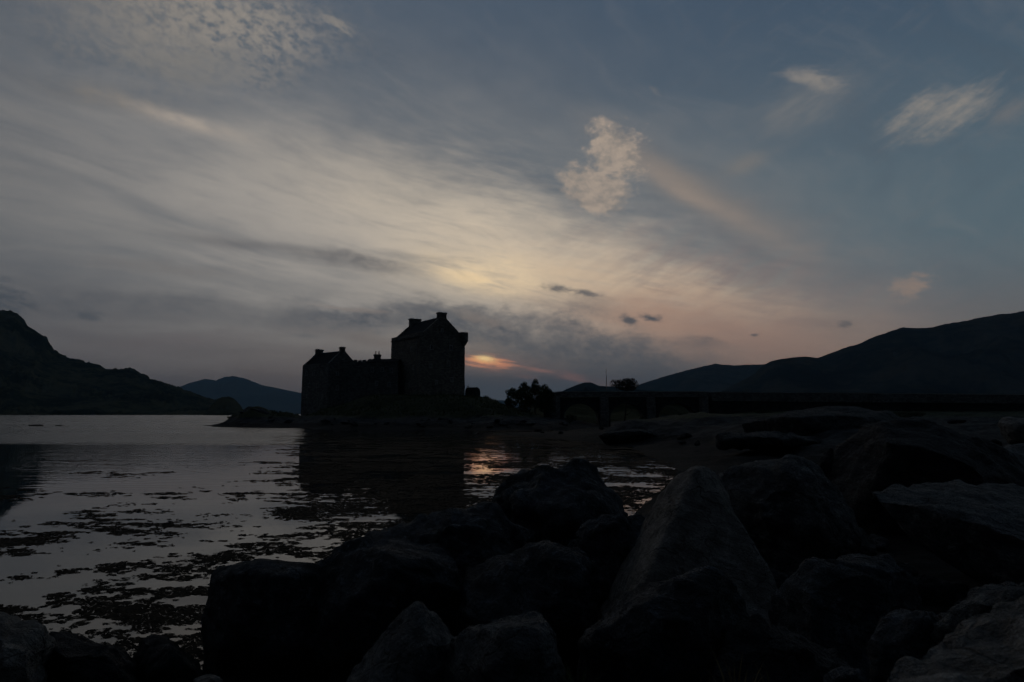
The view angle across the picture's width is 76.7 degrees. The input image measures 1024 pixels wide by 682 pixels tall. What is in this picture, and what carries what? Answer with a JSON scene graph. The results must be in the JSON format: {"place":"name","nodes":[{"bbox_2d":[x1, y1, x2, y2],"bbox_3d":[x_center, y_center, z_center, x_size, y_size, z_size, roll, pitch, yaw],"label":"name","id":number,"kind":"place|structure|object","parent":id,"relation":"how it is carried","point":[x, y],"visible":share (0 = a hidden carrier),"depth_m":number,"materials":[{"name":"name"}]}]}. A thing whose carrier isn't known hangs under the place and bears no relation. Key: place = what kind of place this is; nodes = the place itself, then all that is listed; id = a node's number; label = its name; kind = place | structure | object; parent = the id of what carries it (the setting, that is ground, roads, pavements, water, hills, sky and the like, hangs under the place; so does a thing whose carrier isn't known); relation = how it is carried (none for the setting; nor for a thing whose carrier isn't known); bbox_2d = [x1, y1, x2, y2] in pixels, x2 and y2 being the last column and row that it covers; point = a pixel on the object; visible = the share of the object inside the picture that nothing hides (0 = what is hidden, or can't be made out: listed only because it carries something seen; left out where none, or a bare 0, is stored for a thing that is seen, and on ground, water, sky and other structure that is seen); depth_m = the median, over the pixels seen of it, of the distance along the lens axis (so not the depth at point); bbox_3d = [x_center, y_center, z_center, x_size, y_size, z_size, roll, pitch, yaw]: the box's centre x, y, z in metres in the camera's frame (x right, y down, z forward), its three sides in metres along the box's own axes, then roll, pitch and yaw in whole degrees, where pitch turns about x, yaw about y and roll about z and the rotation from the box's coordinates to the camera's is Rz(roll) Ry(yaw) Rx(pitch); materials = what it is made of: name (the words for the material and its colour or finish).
{"place":"outdoors","nodes":[
{"label":"outdoors","id":0,"kind":"place"},
{"bbox_2d":[0,310,215,414],"bbox_3d":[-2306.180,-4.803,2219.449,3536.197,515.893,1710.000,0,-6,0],"label":"hill","id":1,"kind":"structure","parent":0,"point":[39,375],"depth_m":1806.09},
{"bbox_2d":[203,396,242,414],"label":"hill","id":2,"kind":"structure","parent":0,"point":[228,405],"depth_m":1184.63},
{"bbox_2d":[0,414,674,675],"bbox_3d":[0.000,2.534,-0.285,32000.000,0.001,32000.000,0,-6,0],"label":"water","id":3,"kind":"structure","parent":0,"point":[181,446],"depth_m":21.91,"materials":[{"name":"black liquid"}]},
{"bbox_2d":[0,430,677,665],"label":"floating seaweed","id":4,"kind":"object","parent":3,"relation":"on","point":[417,498],"visible":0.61,"depth_m":18.21,"materials":[{"name":"brown plant"}]},
{"bbox_2d":[180,376,520,413],"bbox_3d":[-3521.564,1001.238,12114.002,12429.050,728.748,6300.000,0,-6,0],"label":"mountain","id":5,"kind":"structure","parent":0,"point":[244,393],"depth_m":11174.82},
{"bbox_2d":[0,0,1023,401],"label":"sky","id":6,"kind":"structure","parent":0,"point":[644,191],"materials":[{"name":"grey"}]},
{"bbox_2d":[516,382,651,410],"bbox_3d":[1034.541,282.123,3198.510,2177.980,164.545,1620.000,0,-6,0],"label":"hill","id":7,"kind":"structure","parent":0,"point":[587,386],"depth_m":3127.30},
{"bbox_2d":[204,395,1023,681],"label":"shore","id":8,"kind":"structure","parent":0,"point":[703,428],"depth_m":57.90,"materials":[{"name":"black stone"}]},
{"bbox_2d":[0,612,55,681],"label":"boulder","id":9,"kind":"object","parent":8,"relation":"on","point":[26,649],"visible":1,"depth_m":4.88,"materials":[{"name":"grey stone"}]},
{"bbox_2d":[47,631,143,681],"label":"boulder","id":10,"kind":"object","parent":8,"relation":"on","point":[75,657],"visible":0.76,"depth_m":5.16,"materials":[{"name":"grey stone"}]},
{"bbox_2d":[133,634,205,681],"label":"boulder","id":11,"kind":"object","parent":8,"relation":"on","point":[160,658],"visible":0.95,"depth_m":5.37,"materials":[{"name":"grey stone"}]},
{"bbox_2d":[193,674,222,681],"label":"boulder","id":12,"kind":"object","parent":8,"relation":"on","point":[209,678],"visible":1,"depth_m":4.60,"materials":[{"name":"grey stone"}]},
{"bbox_2d":[239,406,269,414],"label":"rock outcrop","id":13,"kind":"object","parent":8,"relation":"on","point":[261,410],"visible":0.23,"depth_m":130.64,"materials":[{"name":"black stone"}]},
{"bbox_2d":[201,558,323,680],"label":"boulder","id":14,"kind":"object","parent":8,"relation":"on","point":[258,618],"visible":0.82,"depth_m":6.16,"materials":[{"name":"grey stone"}]},
{"bbox_2d":[301,347,351,415],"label":"castle hall","id":15,"kind":"structure","parent":8,"relation":"on","point":[320,377],"depth_m":169.71,"materials":[{"name":"stone"}]},
{"bbox_2d":[339,360,373,404],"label":"curtain wall","id":16,"kind":"structure","parent":8,"relation":"on","point":[354,383],"depth_m":169.27,"materials":[{"name":"grey stone"}]},
{"bbox_2d":[366,351,400,395],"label":"castle range","id":17,"kind":"structure","parent":8,"relation":"on","point":[385,373],"depth_m":169.50,"materials":[{"name":"stone"}]},
{"bbox_2d":[314,536,462,677],"bbox_3d":[-1.295,2.985,6.708,1.754,1.870,1.989,0,-6,0],"label":"boulder","id":18,"kind":"object","parent":8,"relation":"on","point":[372,589],"visible":0.64,"depth_m":5.97,"materials":[{"name":"grey stone"}]},
{"bbox_2d":[346,601,452,681],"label":"boulder","id":19,"kind":"object","parent":8,"relation":"on","point":[411,643],"visible":0.82,"depth_m":3.97,"materials":[{"name":"grey stone"}]},
{"bbox_2d":[270,393,538,415],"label":"rough grass","id":20,"kind":"structure","parent":8,"relation":"on","point":[441,403],"depth_m":132.04,"materials":[{"name":"black plant"}]},
{"bbox_2d":[391,312,467,395],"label":"tower house","id":21,"kind":"structure","parent":8,"relation":"on","point":[430,353],"depth_m":169.19,"materials":[{"name":"stone"}]},
{"bbox_2d":[365,501,534,577],"bbox_3d":[-0.704,3.066,7.891,1.870,2.212,2.462,4,-8,-32],"label":"boulder","id":22,"kind":"object","parent":8,"relation":"on","point":[478,534],"visible":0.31,"depth_m":7.35,"materials":[{"name":"grey stone"}]},
{"bbox_2d":[465,387,479,396],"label":"bastion","id":23,"kind":"object","parent":8,"relation":"on","point":[473,391],"visible":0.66,"depth_m":164.66,"materials":[{"name":"brown stone"}]},
{"bbox_2d":[469,503,507,517],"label":"boulder","id":24,"kind":"object","parent":8,"relation":"on","point":[504,511],"visible":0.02,"depth_m":9.07,"materials":[{"name":"grey stone"}]},
{"bbox_2d":[442,611,568,681],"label":"boulder","id":25,"kind":"object","parent":8,"relation":"on","point":[518,648],"visible":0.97,"depth_m":3.60,"materials":[{"name":"grey stone"}]},
{"bbox_2d":[503,399,512,407],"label":"bush","id":26,"kind":"object","parent":8,"relation":"on","point":[507,401],"visible":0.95,"depth_m":140.79,"materials":[{"name":"green plant"}]},
{"bbox_2d":[505,387,522,406],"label":"broadleaf tree","id":27,"kind":"object","parent":8,"relation":"on","point":[512,393],"visible":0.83,"depth_m":147.20,"materials":[{"name":"green plant"}]},
{"bbox_2d":[515,402,531,411],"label":"bush","id":28,"kind":"object","parent":8,"relation":"on","point":[524,406],"visible":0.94,"depth_m":136.74,"materials":[{"name":"green plant"}]},
{"bbox_2d":[516,381,534,411],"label":"broadleaf tree","id":29,"kind":"object","parent":8,"relation":"on","point":[524,389],"visible":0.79,"depth_m":148.97,"materials":[{"name":"green plant"}]},
{"bbox_2d":[451,540,600,665],"bbox_3d":[0.153,2.629,6.350,1.478,1.457,2.066,0,-6,0],"label":"boulder","id":30,"kind":"object","parent":8,"relation":"on","point":[556,585],"visible":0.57,"depth_m":5.67,"materials":[{"name":"grey stone"}]},
{"bbox_2d":[529,378,540,414],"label":"broadleaf tree","id":31,"kind":"object","parent":8,"relation":"on","point":[534,387],"visible":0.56,"depth_m":152.07,"materials":[{"name":"green plant"}]},
{"bbox_2d":[534,384,554,417],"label":"broadleaf tree","id":32,"kind":"object","parent":8,"relation":"on","point":[544,393],"visible":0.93,"depth_m":145.77,"materials":[{"name":"green plant"}]},
{"bbox_2d":[492,458,627,546],"bbox_3d":[0.761,3.215,9.715,2.131,2.894,3.469,0,-6,0],"label":"boulder","id":33,"kind":"object","parent":8,"relation":"on","point":[561,504],"visible":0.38,"depth_m":8.67,"materials":[{"name":"grey stone"}]},
{"bbox_2d":[564,414,576,423],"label":"bush","id":34,"kind":"object","parent":8,"relation":"on","point":[571,417],"visible":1,"depth_m":127.04,"materials":[{"name":"green plant"}]},
{"bbox_2d":[557,660,597,681],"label":"grass tuft","id":35,"kind":"object","parent":8,"relation":"on","point":[583,675],"visible":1,"depth_m":2.90,"materials":[{"name":"plant"}]},
{"bbox_2d":[567,513,644,607],"bbox_3d":[1.174,2.865,7.573,1.316,1.760,1.716,0,-6,0],"label":"boulder","id":36,"kind":"object","parent":8,"relation":"on","point":[606,542],"visible":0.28,"depth_m":7.08,"materials":[{"name":"grey stone"}]},
{"bbox_2d":[610,378,638,420],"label":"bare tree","id":37,"kind":"object","parent":8,"relation":"on","point":[627,384],"visible":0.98,"depth_m":161.27,"materials":[{"name":"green plant"}]},
{"bbox_2d":[599,429,656,443],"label":"rock outcrop","id":38,"kind":"object","parent":8,"relation":"on","point":[620,436],"visible":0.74,"depth_m":53.82,"materials":[{"name":"grey stone"}]},
{"bbox_2d":[575,565,749,681],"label":"boulder","id":39,"kind":"object","parent":8,"relation":"on","point":[668,630],"visible":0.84,"depth_m":3.80,"materials":[{"name":"grey stone"}]},
{"bbox_2d":[677,433,691,439],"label":"shore stone","id":40,"kind":"object","parent":8,"relation":"on","point":[682,436],"visible":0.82,"depth_m":49.25,"materials":[{"name":"grey stone"}]},
{"bbox_2d":[597,466,777,624],"bbox_3d":[1.825,2.467,6.541,2.595,2.334,2.908,0,-6,0],"label":"boulder","id":41,"kind":"object","parent":8,"relation":"on","point":[691,522],"visible":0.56,"depth_m":6.11,"materials":[{"name":"grey stone"}]},
{"bbox_2d":[706,650,764,681],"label":"grass tuft","id":42,"kind":"object","parent":8,"relation":"on","point":[729,673],"visible":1,"depth_m":2.41,"materials":[{"name":"plant"}]},
{"bbox_2d":[715,431,820,449],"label":"rock outcrop","id":43,"kind":"object","parent":8,"relation":"on","point":[727,440],"visible":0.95,"depth_m":32.25,"materials":[{"name":"grey stone"}]},
{"bbox_2d":[753,660,789,681],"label":"grass tuft","id":44,"kind":"object","parent":8,"relation":"on","point":[766,672],"visible":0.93,"depth_m":2.54,"materials":[{"name":"plant"}]},
{"bbox_2d":[708,613,849,681],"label":"boulder","id":45,"kind":"object","parent":8,"relation":"on","point":[782,653],"visible":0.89,"depth_m":3.51,"materials":[{"name":"grey stone"}]},
{"bbox_2d":[545,391,1023,424],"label":"stone bridge","id":46,"kind":"structure","parent":8,"relation":"on","point":[646,404],"depth_m":147.32,"materials":[{"name":"black stone"}]},
{"bbox_2d":[717,454,876,574],"bbox_3d":[3.784,3.039,8.733,2.862,2.976,1.968,5,-8,-40],"label":"boulder","id":47,"kind":"object","parent":8,"relation":"on","point":[792,512],"visible":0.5,"depth_m":7.86,"materials":[{"name":"grey stone"}]},
{"bbox_2d":[741,406,900,435],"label":"rock outcrop","id":48,"kind":"object","parent":8,"relation":"on","point":[810,421],"visible":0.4,"depth_m":37.40,"materials":[{"name":"black stone"}]},
{"bbox_2d":[768,553,923,679],"bbox_3d":[2.607,2.364,5.043,1.845,1.403,0.982,6,-9,-43],"label":"boulder","id":49,"kind":"object","parent":8,"relation":"on","point":[842,604],"visible":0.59,"depth_m":4.62,"materials":[{"name":"grey stone"}]},
{"bbox_2d":[823,666,870,681],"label":"boulder","id":50,"kind":"object","parent":8,"relation":"on","point":[845,674],"visible":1,"depth_m":2.74,"materials":[{"name":"grey stone"}]},
{"bbox_2d":[869,534,889,551],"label":"shore stone","id":51,"kind":"object","parent":8,"relation":"on","point":[881,543],"visible":0.76,"depth_m":9.56,"materials":[{"name":"grey stone"}]},
{"bbox_2d":[866,608,938,681],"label":"boulder","id":52,"kind":"object","parent":8,"relation":"on","point":[898,634],"visible":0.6,"depth_m":2.92,"materials":[{"name":"grey stone"}]},
{"bbox_2d":[828,418,1023,534],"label":"boulder","id":53,"kind":"object","parent":8,"relation":"on","point":[869,459],"visible":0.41,"depth_m":10.86,"materials":[{"name":"grey stone"}]},
{"bbox_2d":[870,479,1023,585],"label":"boulder","id":54,"kind":"object","parent":8,"relation":"on","point":[975,532],"visible":0.94,"depth_m":6.07,"materials":[{"name":"grey stone"}]},
{"bbox_2d":[887,596,1023,681],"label":"boulder","id":55,"kind":"object","parent":8,"relation":"on","point":[986,647],"visible":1,"depth_m":1.58,"materials":[{"name":"grey stone"}]},
{"bbox_2d":[947,419,966,423],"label":"shore stone","id":56,"kind":"object","parent":8,"relation":"on","point":[952,421],"visible":1,"depth_m":62.36,"materials":[{"name":"grey stone"}]},
{"bbox_2d":[954,599,965,604],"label":"shore stone","id":57,"kind":"object","parent":8,"relation":"on","point":[958,601],"visible":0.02,"depth_m":5.93,"materials":[{"name":"grey stone"}]},
{"bbox_2d":[929,580,1023,646],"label":"boulder","id":58,"kind":"object","parent":8,"relation":"on","point":[984,598],"visible":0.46,"depth_m":2.81,"materials":[{"name":"grey stone"}]},
{"bbox_2d":[997,443,1023,467],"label":"boulder","id":59,"kind":"object","parent":8,"relation":"on","point":[1017,450],"visible":0.12,"depth_m":20.75,"materials":[{"name":"grey stone"}]},
{"bbox_2d":[997,417,1023,444],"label":"boulder","id":60,"kind":"object","parent":8,"relation":"on","point":[1011,430],"visible":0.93,"depth_m":32.43,"materials":[{"name":"grey stone"}]},
{"bbox_2d":[636,364,764,392],"bbox_3d":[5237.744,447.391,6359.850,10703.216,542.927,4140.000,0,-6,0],"label":"mountain","id":61,"kind":"structure","parent":0,"point":[714,378],"depth_m":5915.65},
{"bbox_2d":[530,394,966,420],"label":"hill","id":62,"kind":"structure","parent":0,"point":[582,412],"depth_m":260.41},
{"bbox_2d":[721,311,1023,394],"bbox_3d":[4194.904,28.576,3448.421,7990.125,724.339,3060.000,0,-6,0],"label":"mountain","id":63,"kind":"structure","parent":0,"point":[983,355],"depth_m":2814.02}
]}

